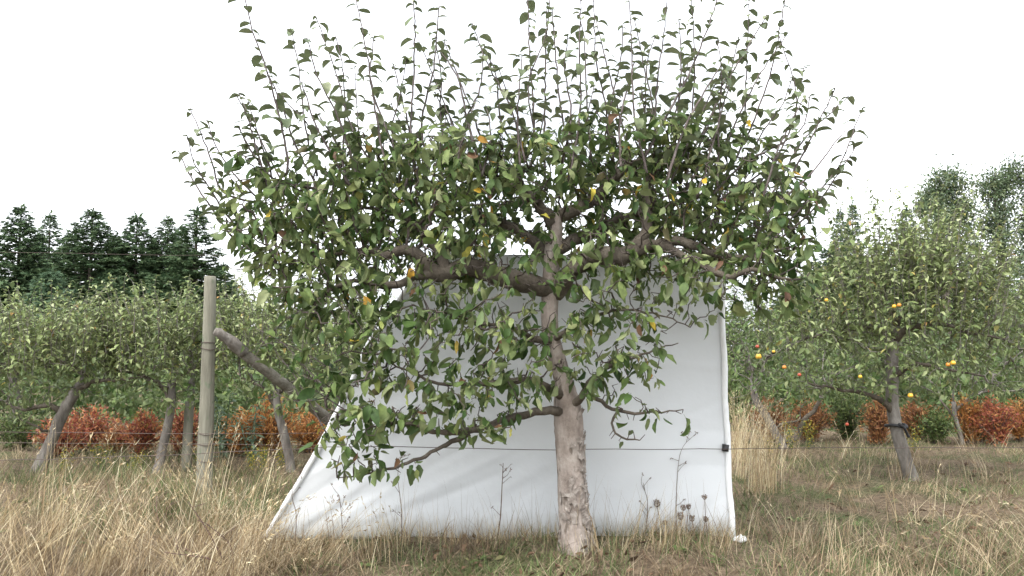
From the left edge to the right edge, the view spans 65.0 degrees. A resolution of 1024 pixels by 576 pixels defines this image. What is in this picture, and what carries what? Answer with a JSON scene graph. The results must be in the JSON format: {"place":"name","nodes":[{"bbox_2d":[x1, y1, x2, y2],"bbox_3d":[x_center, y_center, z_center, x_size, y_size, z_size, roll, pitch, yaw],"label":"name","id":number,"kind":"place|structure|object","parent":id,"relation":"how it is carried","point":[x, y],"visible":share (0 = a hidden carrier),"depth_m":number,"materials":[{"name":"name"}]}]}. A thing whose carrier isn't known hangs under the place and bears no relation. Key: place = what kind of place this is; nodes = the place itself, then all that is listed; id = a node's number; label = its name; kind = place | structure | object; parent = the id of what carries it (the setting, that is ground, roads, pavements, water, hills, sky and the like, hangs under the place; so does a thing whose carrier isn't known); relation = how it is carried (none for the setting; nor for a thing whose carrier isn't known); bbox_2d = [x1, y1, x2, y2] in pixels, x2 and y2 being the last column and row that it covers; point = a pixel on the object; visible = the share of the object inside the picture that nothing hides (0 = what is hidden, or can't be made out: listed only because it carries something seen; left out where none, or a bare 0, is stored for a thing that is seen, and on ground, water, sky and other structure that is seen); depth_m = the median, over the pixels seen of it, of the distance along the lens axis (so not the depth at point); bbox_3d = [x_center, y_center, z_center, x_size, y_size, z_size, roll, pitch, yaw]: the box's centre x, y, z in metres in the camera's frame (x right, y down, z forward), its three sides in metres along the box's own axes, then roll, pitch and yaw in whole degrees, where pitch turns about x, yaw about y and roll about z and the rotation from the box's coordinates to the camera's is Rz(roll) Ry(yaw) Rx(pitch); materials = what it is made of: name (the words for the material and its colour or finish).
{"place":"outdoors","nodes":[
{"label":"outdoors","id":0,"kind":"place"},
{"bbox_2d":[0,346,1023,575],"bbox_3d":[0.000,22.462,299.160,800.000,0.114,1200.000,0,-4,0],"label":"ground","id":1,"kind":"structure","parent":0,"point":[877,500],"depth_m":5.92,"materials":[{"name":"beige plant"}]},
{"bbox_2d":[0,402,49,450],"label":"green shrub","id":2,"kind":"object","parent":1,"relation":"on","point":[13,430],"visible":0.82,"depth_m":9.13,"materials":[{"name":"green plant"}]},
{"bbox_2d":[7,241,55,293],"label":"conifer","id":3,"kind":"object","parent":1,"relation":"on","point":[24,264],"depth_m":49.84,"materials":[{"name":"green plant"}]},
{"bbox_2d":[0,203,71,333],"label":"conifer","id":4,"kind":"object","parent":1,"relation":"on","point":[24,228],"visible":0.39,"depth_m":43.86,"materials":[{"name":"green plant"}]},
{"bbox_2d":[0,266,88,371],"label":"apple tree","id":5,"kind":"object","parent":1,"relation":"on","point":[55,277],"visible":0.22,"depth_m":35.77,"materials":[{"name":"green plant"}]},
{"bbox_2d":[21,209,68,273],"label":"conifer","id":6,"kind":"object","parent":1,"relation":"on","point":[50,223],"visible":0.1,"depth_m":50.25,"materials":[{"name":"green plant"}]},
{"bbox_2d":[0,278,118,425],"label":"apple tree","id":7,"kind":"object","parent":1,"relation":"on","point":[13,380],"visible":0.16,"depth_m":11.84,"materials":[{"name":"green plant"}]},
{"bbox_2d":[25,411,94,456],"bbox_3d":[-4.894,1.581,8.738,0.704,0.507,0.624,0,-4,0],"label":"autumn shrub","id":8,"kind":"object","parent":1,"relation":"on","point":[66,437],"visible":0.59,"depth_m":8.69,"materials":[{"name":"orange plant"}]},
{"bbox_2d":[30,230,98,292],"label":"conifer","id":9,"kind":"object","parent":1,"relation":"on","point":[59,259],"visible":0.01,"depth_m":46.86,"materials":[{"name":"green plant"}]},
{"bbox_2d":[59,446,76,469],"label":"flowering weed","id":10,"kind":"object","parent":1,"relation":"on","point":[64,460],"visible":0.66,"depth_m":7.61,"materials":[{"name":"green plant"}]},
{"bbox_2d":[0,276,153,472],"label":"apple tree","id":11,"kind":"object","parent":1,"relation":"on","point":[46,343],"visible":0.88,"depth_m":7.53,"materials":[{"name":"green plant"}]},
{"bbox_2d":[46,404,130,450],"bbox_3d":[-4.785,1.577,9.179,1.031,0.567,0.771,0,-4,0],"label":"autumn shrub","id":12,"kind":"object","parent":1,"relation":"on","point":[98,424],"visible":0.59,"depth_m":9.11,"materials":[{"name":"orange plant"}]},
{"bbox_2d":[22,207,156,333],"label":"conifer","id":13,"kind":"object","parent":1,"relation":"on","point":[95,231],"visible":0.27,"depth_m":42.76,"materials":[{"name":"green plant"}]},
{"bbox_2d":[88,440,114,465],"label":"flowering weed","id":14,"kind":"object","parent":1,"relation":"on","point":[103,454],"visible":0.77,"depth_m":7.89,"materials":[{"name":"green plant"}]},
{"bbox_2d":[86,230,128,289],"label":"conifer","id":15,"kind":"object","parent":1,"relation":"on","point":[116,234],"visible":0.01,"depth_m":49.18,"materials":[{"name":"green plant"}]},
{"bbox_2d":[75,275,147,366],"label":"conifer","id":16,"kind":"object","parent":1,"relation":"on","point":[115,284],"visible":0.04,"depth_m":37.88,"materials":[{"name":"green plant"}]},
{"bbox_2d":[97,425,133,452],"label":"autumn shrub","id":17,"kind":"object","parent":1,"relation":"on","point":[114,436],"visible":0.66,"depth_m":8.91,"materials":[{"name":"orange plant"}]},
{"bbox_2d":[79,211,169,333],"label":"conifer","id":18,"kind":"object","parent":1,"relation":"on","point":[134,264],"visible":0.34,"depth_m":43.72,"materials":[{"name":"green plant"}]},
{"bbox_2d":[123,451,147,469],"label":"flowering weed","id":19,"kind":"object","parent":1,"relation":"on","point":[127,464],"visible":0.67,"depth_m":7.76,"materials":[{"name":"green plant"}]},
{"bbox_2d":[116,408,163,454],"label":"autumn shrub","id":20,"kind":"object","parent":1,"relation":"on","point":[144,424],"visible":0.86,"depth_m":8.69,"materials":[{"name":"red plant"}]},
{"bbox_2d":[76,273,238,472],"bbox_3d":[-3.364,0.816,7.669,1.448,1.950,1.350,0,-4,0],"label":"apple tree","id":21,"kind":"object","parent":1,"relation":"on","point":[172,333],"visible":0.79,"depth_m":7.56,"materials":[{"name":"green plant"}]},
{"bbox_2d":[135,214,190,333],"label":"conifer","id":22,"kind":"object","parent":1,"relation":"on","point":[169,234],"visible":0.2,"depth_m":44.90,"materials":[{"name":"green plant"}]},
{"bbox_2d":[148,492,179,524],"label":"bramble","id":23,"kind":"object","parent":1,"relation":"on","point":[164,514],"visible":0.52,"depth_m":5.28,"materials":[{"name":"plant"}]},
{"bbox_2d":[163,223,201,275],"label":"conifer","id":24,"kind":"object","parent":1,"relation":"on","point":[185,242],"visible":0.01,"depth_m":47.29,"materials":[{"name":"green plant"}]},
{"bbox_2d":[152,404,214,454],"bbox_3d":[-3.599,1.555,8.811,0.650,0.592,0.571,0,-4,0],"label":"autumn shrub","id":25,"kind":"object","parent":1,"relation":"on","point":[179,421],"visible":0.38,"depth_m":8.76,"materials":[{"name":"orange plant"}]},
{"bbox_2d":[180,401,193,472],"bbox_3d":[-3.155,1.443,7.799,0.111,0.678,0.098,0,-4,0],"label":"wooden stake","id":26,"kind":"object","parent":1,"relation":"on","point":[188,421],"visible":0.74,"depth_m":7.77,"materials":[{"name":"wood"}]},
{"bbox_2d":[129,277,261,410],"bbox_3d":[-4.978,1.011,12.582,2.389,2.280,2.341,-3,-5,33],"label":"apple tree","id":27,"kind":"object","parent":1,"relation":"on","point":[190,380],"visible":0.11,"depth_m":12.41,"materials":[{"name":"green plant"}]},
{"bbox_2d":[138,204,254,364],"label":"conifer","id":28,"kind":"object","parent":1,"relation":"on","point":[194,264],"visible":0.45,"depth_m":41.67,"materials":[{"name":"green plant"}]},
{"bbox_2d":[196,276,215,495],"bbox_3d":[-2.506,0.800,6.614,0.145,1.801,0.141,0,-4,0],"label":"wooden post","id":29,"kind":"object","parent":1,"relation":"on","point":[206,404],"visible":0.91,"depth_m":6.58,"materials":[{"name":"wood"}]},
{"bbox_2d":[20,432,307,433],"bbox_3d":[-3.313,1.143,6.375,5.450,0.054,0.144,0,-4,-2],"label":"trellis wire","id":30,"kind":"object","parent":29,"relation":"attached to","point":[181,433],"visible":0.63,"depth_m":6.34,"materials":[{"name":"grey metal"}]},
{"bbox_2d":[18,442,315,445],"bbox_3d":[-3.310,1.242,6.368,5.445,0.077,0.144,0,-4,-2],"label":"trellis wire","id":31,"kind":"object","parent":29,"relation":"attached to","point":[134,443],"visible":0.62,"depth_m":6.34,"materials":[{"name":"grey metal"}]},
{"bbox_2d":[165,502,248,575],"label":"fallen branch","id":32,"kind":"object","parent":1,"relation":"on","point":[185,554],"visible":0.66,"depth_m":4.06,"materials":[{"name":"beige plant"}]},
{"bbox_2d":[194,409,242,453],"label":"green shrub","id":33,"kind":"object","parent":1,"relation":"on","point":[221,426],"visible":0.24,"depth_m":8.92,"materials":[{"name":"green plant"}]},
{"bbox_2d":[213,393,238,465],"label":"shrub","id":34,"kind":"object","parent":1,"relation":"on","point":[220,444],"visible":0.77,"depth_m":8.04,"materials":[{"name":"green plant"}]},
{"bbox_2d":[203,262,253,358],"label":"conifer","id":35,"kind":"object","parent":1,"relation":"on","point":[227,280],"depth_m":46.00,"materials":[{"name":"green plant"}]},
{"bbox_2d":[213,405,278,456],"bbox_3d":[-2.899,1.569,8.766,0.803,0.568,0.720,0,-4,0],"label":"autumn shrub","id":36,"kind":"object","parent":1,"relation":"on","point":[233,448],"visible":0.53,"depth_m":8.68,"materials":[{"name":"orange plant"}]},
{"bbox_2d":[231,406,266,464],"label":"shrub","id":37,"kind":"object","parent":1,"relation":"on","point":[251,440],"visible":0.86,"depth_m":8.01,"materials":[{"name":"green plant"}]},
{"bbox_2d":[245,447,258,469],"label":"flowering weed","id":38,"kind":"object","parent":1,"relation":"on","point":[250,461],"visible":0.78,"depth_m":7.71,"materials":[{"name":"green plant"}]},
{"bbox_2d":[247,440,269,470],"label":"flowering weed","id":39,"kind":"object","parent":1,"relation":"on","point":[262,453],"visible":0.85,"depth_m":7.62,"materials":[{"name":"green plant"}]},
{"bbox_2d":[234,391,305,455],"bbox_3d":[-2.666,1.469,8.819,0.791,0.739,0.708,1,-4,-19],"label":"autumn shrub","id":40,"kind":"object","parent":1,"relation":"on","point":[270,421],"visible":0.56,"depth_m":8.75,"materials":[{"name":"red plant"}]},
{"bbox_2d":[213,328,331,424],"bbox_3d":[-1.795,0.984,6.939,0.158,1.257,1.670,-4,-6,43],"label":"brace pole","id":41,"kind":"object","parent":1,"relation":"on","point":[234,344],"visible":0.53,"depth_m":6.59,"materials":[{"name":"grey wood"}]},
{"bbox_2d":[275,447,284,466],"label":"flowering weed","id":42,"kind":"object","parent":1,"relation":"on","point":[279,462],"visible":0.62,"depth_m":7.82,"materials":[{"name":"green plant"}]},
{"bbox_2d":[285,470,301,544],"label":"dead weed","id":43,"kind":"object","parent":1,"relation":"on","point":[293,503],"visible":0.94,"depth_m":4.83,"materials":[{"name":"brown plant"}]},
{"bbox_2d":[215,253,385,471],"bbox_3d":[-1.936,0.653,7.388,1.573,2.220,1.915,3,-5,-34],"label":"apple tree","id":44,"kind":"object","parent":1,"relation":"on","point":[269,308],"visible":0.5,"depth_m":7.37,"materials":[{"name":"green plant"}]},
{"bbox_2d":[288,404,329,452],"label":"autumn shrub","id":45,"kind":"object","parent":1,"relation":"on","point":[312,435],"visible":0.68,"depth_m":8.98,"materials":[{"name":"orange plant"}]},
{"bbox_2d":[259,275,397,410],"bbox_3d":[-2.604,0.961,12.194,2.389,2.327,2.341,1,-4,-19],"label":"apple tree","id":46,"kind":"object","parent":1,"relation":"on","point":[318,355],"visible":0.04,"depth_m":11.98,"materials":[{"name":"green plant"}]},
{"bbox_2d":[331,483,350,547],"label":"dead weed","id":47,"kind":"object","parent":1,"relation":"on","point":[338,495],"visible":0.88,"depth_m":4.74,"materials":[{"name":"brown plant"}]},
{"bbox_2d":[391,454,410,538],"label":"dead weed","id":48,"kind":"object","parent":1,"relation":"on","point":[400,498],"visible":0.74,"depth_m":4.83,"materials":[{"name":"brown plant"}]},
{"bbox_2d":[266,476,732,568],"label":"seed grass","id":49,"kind":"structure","parent":1,"relation":"on","point":[726,537],"depth_m":4.59,"materials":[{"name":"plant"}]},
{"bbox_2d":[491,464,511,539],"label":"dead weed","id":50,"kind":"object","parent":1,"relation":"on","point":[501,495],"visible":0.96,"depth_m":4.86,"materials":[{"name":"brown plant"}]},
{"bbox_2d":[262,254,746,542],"bbox_3d":[-0.063,0.661,5.018,2.965,1.835,0.247,0,-4,0],"label":"backdrop screen","id":51,"kind":"object","parent":1,"relation":"on","point":[695,381],"visible":0.48,"depth_m":5.03,"materials":[{"name":"white fabric"}]},
{"bbox_2d":[0,446,1023,460],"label":"trellis wire","id":52,"kind":"object","parent":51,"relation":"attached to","point":[519,449],"visible":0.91,"depth_m":4.74,"materials":[{"name":"grey metal"}]},
{"bbox_2d":[0,477,1013,575],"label":"ground weeds","id":53,"kind":"object","parent":1,"relation":"on","point":[501,556],"visible":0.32,"depth_m":4.50,"materials":[{"name":"green plant"}]},
{"bbox_2d":[1,455,1020,575],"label":"leaf litter","id":54,"kind":"object","parent":1,"relation":"on","point":[634,558],"visible":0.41,"depth_m":4.56,"materials":[{"name":"brown plant"}]},
{"bbox_2d":[0,432,1023,575],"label":"thatch","id":55,"kind":"object","parent":1,"relation":"on","point":[655,562],"visible":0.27,"depth_m":4.93,"materials":[{"name":"beige plant"}]},
{"bbox_2d":[0,281,1023,429],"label":"undergrowth","id":56,"kind":"object","parent":1,"relation":"on","point":[116,401],"visible":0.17,"depth_m":12.37,"materials":[{"name":"green plant"}]},
{"bbox_2d":[171,0,869,556],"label":"apple tree","id":57,"kind":"object","parent":1,"relation":"on","point":[697,252],"visible":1,"depth_m":4.37,"materials":[{"name":"green plant"}]},
{"bbox_2d":[11,252,958,256],"bbox_3d":[-0.063,-0.215,4.978,9.334,0.047,0.002,0,-4,0],"label":"trellis wire","id":58,"kind":"object","parent":57,"relation":"attached to","point":[349,256],"visible":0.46,"depth_m":4.98,"materials":[{"name":"grey metal"}]},
{"bbox_2d":[639,472,651,535],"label":"dead weed","id":59,"kind":"object","parent":1,"relation":"on","point":[647,503],"visible":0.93,"depth_m":4.95,"materials":[{"name":"brown plant"}]},
{"bbox_2d":[653,499,660,528],"bbox_3d":[0.894,1.426,4.945,0.047,0.256,0.045,0,-4,0],"label":"wild carrot","id":60,"kind":"object","parent":1,"relation":"on","point":[657,506],"visible":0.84,"depth_m":4.95,"materials":[{"name":"brown plant"}]},
{"bbox_2d":[670,431,697,530],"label":"dead weed","id":61,"kind":"object","parent":1,"relation":"on","point":[680,468],"visible":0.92,"depth_m":4.96,"materials":[{"name":"brown plant"}]},
{"bbox_2d":[686,504,690,531],"bbox_3d":[1.074,1.429,4.882,0.035,0.243,0.044,-2,-4,25],"label":"wild carrot","id":62,"kind":"object","parent":1,"relation":"on","point":[688,506],"visible":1,"depth_m":4.88,"materials":[{"name":"brown plant"}]},
{"bbox_2d":[689,515,694,534],"bbox_3d":[1.086,1.456,4.847,0.039,0.186,0.044,0,-4,0],"label":"wild carrot","id":63,"kind":"object","parent":1,"relation":"on","point":[692,518],"visible":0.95,"depth_m":4.85,"materials":[{"name":"plant"}]},
{"bbox_2d":[701,494,706,529],"bbox_3d":[1.170,1.403,4.884,0.047,0.295,0.034,0,-4,0],"label":"wild carrot","id":64,"kind":"object","parent":1,"relation":"on","point":[705,497],"visible":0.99,"depth_m":4.89,"materials":[{"name":"brown plant"}]},
{"bbox_2d":[746,396,795,441],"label":"autumn shrub","id":65,"kind":"object","parent":1,"relation":"on","point":[780,417],"visible":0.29,"depth_m":9.87,"materials":[{"name":"orange plant"}]},
{"bbox_2d":[764,434,783,452],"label":"flowering weed","id":66,"kind":"object","parent":1,"relation":"on","point":[771,442],"visible":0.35,"depth_m":8.84,"materials":[{"name":"beige plant"}]},
{"bbox_2d":[725,280,831,425],"bbox_3d":[3.579,0.991,12.136,2.389,2.257,2.341,-2,-5,29],"label":"apple tree","id":67,"kind":"object","parent":1,"relation":"on","point":[727,318],"visible":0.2,"depth_m":11.88,"materials":[{"name":"green plant"}]},
{"bbox_2d":[750,276,814,367],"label":"conifer","id":68,"kind":"object","parent":1,"relation":"on","point":[773,303],"visible":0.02,"depth_m":44.00,"materials":[{"name":"green plant"}]},
{"bbox_2d":[782,421,806,450],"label":"flowering weed","id":69,"kind":"object","parent":1,"relation":"on","point":[790,434],"visible":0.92,"depth_m":9.07,"materials":[{"name":"green plant"}]},
{"bbox_2d":[725,275,883,449],"bbox_3d":[3.320,0.859,9.489,2.092,2.167,1.379,0,-4,0],"label":"apple tree","id":70,"kind":"object","parent":1,"relation":"on","point":[754,388],"visible":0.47,"depth_m":9.42,"materials":[{"name":"green plant"}]},
{"bbox_2d":[802,419,818,448],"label":"flowering weed","id":71,"kind":"object","parent":1,"relation":"on","point":[814,430],"visible":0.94,"depth_m":9.20,"materials":[{"name":"green plant"}]},
{"bbox_2d":[784,393,841,441],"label":"autumn shrub","id":72,"kind":"object","parent":1,"relation":"on","point":[816,418],"visible":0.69,"depth_m":9.92,"materials":[{"name":"orange plant"}]},
{"bbox_2d":[799,258,838,304],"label":"conifer","id":73,"kind":"object","parent":1,"relation":"on","point":[812,267],"visible":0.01,"depth_m":48.11,"materials":[{"name":"green plant"}]},
{"bbox_2d":[774,247,873,368],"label":"apple tree","id":74,"kind":"object","parent":1,"relation":"on","point":[825,255],"visible":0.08,"depth_m":41.87,"materials":[{"name":"green plant"}]},
{"bbox_2d":[827,207,851,272],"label":"conifer","id":75,"kind":"object","parent":1,"relation":"on","point":[841,224],"visible":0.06,"depth_m":54.33,"materials":[{"name":"green plant"}]},
{"bbox_2d":[818,386,872,439],"bbox_3d":[4.235,1.575,10.107,0.804,0.725,0.775,-2,-5,30],"label":"green shrub","id":76,"kind":"object","parent":1,"relation":"on","point":[844,415],"visible":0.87,"depth_m":10.05,"materials":[{"name":"green plant"}]},
{"bbox_2d":[834,199,864,278],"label":"conifer","id":77,"kind":"object","parent":1,"relation":"on","point":[854,210],"visible":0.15,"depth_m":52.31,"materials":[{"name":"green plant"}]},
{"bbox_2d":[852,391,903,445],"bbox_3d":[4.376,1.558,9.605,0.498,0.659,0.497,4,-6,-44],"label":"autumn shrub","id":78,"kind":"object","parent":1,"relation":"on","point":[877,422],"visible":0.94,"depth_m":9.56,"materials":[{"name":"orange plant"}]},
{"bbox_2d":[736,170,1023,481],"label":"apple tree","id":79,"kind":"object","parent":1,"relation":"on","point":[922,275],"visible":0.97,"depth_m":6.97,"materials":[{"name":"green plant"}]},
{"bbox_2d":[884,423,909,437],"bbox_3d":[3.441,1.266,7.179,0.201,0.131,0.224,0,-4,0],"label":"trunk tie","id":80,"kind":"object","parent":79,"relation":"attached to","point":[904,426],"visible":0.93,"depth_m":7.11,"materials":[{"name":"black rubber"}]},
{"bbox_2d":[825,277,955,410],"bbox_3d":[5.931,0.994,12.655,2.341,2.327,2.389,0,-4,0],"label":"apple tree","id":81,"kind":"object","parent":1,"relation":"on","point":[904,352],"visible":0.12,"depth_m":12.39,"materials":[{"name":"green plant"}]},
{"bbox_2d":[858,249,927,346],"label":"conifer","id":82,"kind":"object","parent":1,"relation":"on","point":[889,284],"visible":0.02,"depth_m":44.65,"materials":[{"name":"green plant"}]},
{"bbox_2d":[889,204,928,320],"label":"conifer","id":83,"kind":"object","parent":1,"relation":"on","point":[905,218],"visible":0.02,"depth_m":50.25,"materials":[{"name":"green plant"}]},
{"bbox_2d":[904,426,923,452],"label":"flowering weed","id":84,"kind":"object","parent":1,"relation":"on","point":[915,438],"visible":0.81,"depth_m":8.98,"materials":[{"name":"green plant"}]},
{"bbox_2d":[899,393,946,439],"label":"autumn shrub","id":85,"kind":"object","parent":1,"relation":"on","point":[911,413],"visible":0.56,"depth_m":10.10,"materials":[{"name":"orange plant"}]},
{"bbox_2d":[908,405,960,443],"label":"green shrub","id":86,"kind":"object","parent":1,"relation":"on","point":[936,425],"visible":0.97,"depth_m":9.69,"materials":[{"name":"green plant"}]},
{"bbox_2d":[929,504,941,568],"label":"dead weed","id":87,"kind":"object","parent":1,"relation":"on","point":[939,511],"visible":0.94,"depth_m":4.29,"materials":[{"name":"beige plant"}]},
{"bbox_2d":[905,154,988,358],"bbox_3d":[18.483,-1.087,34.188,3.202,9.427,2.757,0,-4,0],"label":"leafy tree","id":88,"kind":"object","parent":1,"relation":"on","point":[948,185],"visible":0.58,"depth_m":33.98,"materials":[{"name":"green plant"}]},
{"bbox_2d":[911,272,994,337],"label":"conifer","id":89,"kind":"object","parent":1,"relation":"on","point":[961,301],"visible":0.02,"depth_m":46.12,"materials":[{"name":"green plant"}]},
{"bbox_2d":[895,272,1023,444],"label":"apple tree","id":90,"kind":"object","parent":1,"relation":"on","point":[955,409],"visible":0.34,"depth_m":9.76,"materials":[{"name":"green plant"}]},
{"bbox_2d":[943,391,984,443],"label":"autumn shrub","id":91,"kind":"object","parent":1,"relation":"on","point":[964,412],"visible":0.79,"depth_m":9.78,"materials":[{"name":"orange plant"}]},
{"bbox_2d":[945,393,1008,441],"bbox_3d":[5.808,1.609,10.022,0.762,0.629,0.605,1,-4,-17],"label":"green shrub","id":92,"kind":"object","parent":1,"relation":"on","point":[981,434],"visible":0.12,"depth_m":10.00,"materials":[{"name":"green plant"}]},
{"bbox_2d":[950,242,1018,361],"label":"conifer","id":93,"kind":"object","parent":1,"relation":"on","point":[985,280],"visible":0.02,"depth_m":47.72,"materials":[{"name":"green plant"}]},
{"bbox_2d":[964,275,1023,372],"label":"apple tree","id":94,"kind":"object","parent":1,"relation":"on","point":[994,345],"visible":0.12,"depth_m":12.39,"materials":[{"name":"green plant"}]},
{"bbox_2d":[966,390,1023,446],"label":"autumn shrub","id":95,"kind":"object","parent":1,"relation":"on","point":[994,419],"visible":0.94,"depth_m":9.58,"materials":[{"name":"red plant"}]},
{"bbox_2d":[973,151,1023,327],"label":"leafy tree","id":96,"kind":"object","parent":1,"relation":"on","point":[1005,185],"visible":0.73,"depth_m":34.11,"materials":[{"name":"green plant"}]},
{"bbox_2d":[999,395,1023,440],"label":"autumn shrub","id":97,"kind":"object","parent":1,"relation":"on","point":[1017,431],"visible":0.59,"depth_m":10.12,"materials":[{"name":"orange plant"}]},
{"bbox_2d":[1007,246,1023,330],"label":"conifer","id":98,"kind":"object","parent":1,"relation":"on","point":[1019,284],"visible":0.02,"depth_m":46.38,"materials":[{"name":"green plant"}]},
{"bbox_2d":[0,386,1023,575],"bbox_3d":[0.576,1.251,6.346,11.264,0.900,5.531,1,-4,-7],"label":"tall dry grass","id":99,"kind":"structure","parent":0,"point":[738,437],"depth_m":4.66,"materials":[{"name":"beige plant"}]},
{"bbox_2d":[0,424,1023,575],"bbox_3d":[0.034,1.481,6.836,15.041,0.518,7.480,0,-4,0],"label":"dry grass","id":100,"kind":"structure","parent":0,"point":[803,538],"depth_m":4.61,"materials":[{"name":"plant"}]},
{"bbox_2d":[0,0,1023,345],"label":"sky","id":101,"kind":"structure","parent":0,"point":[96,96],"materials":[{"name":"white"}]}
]}

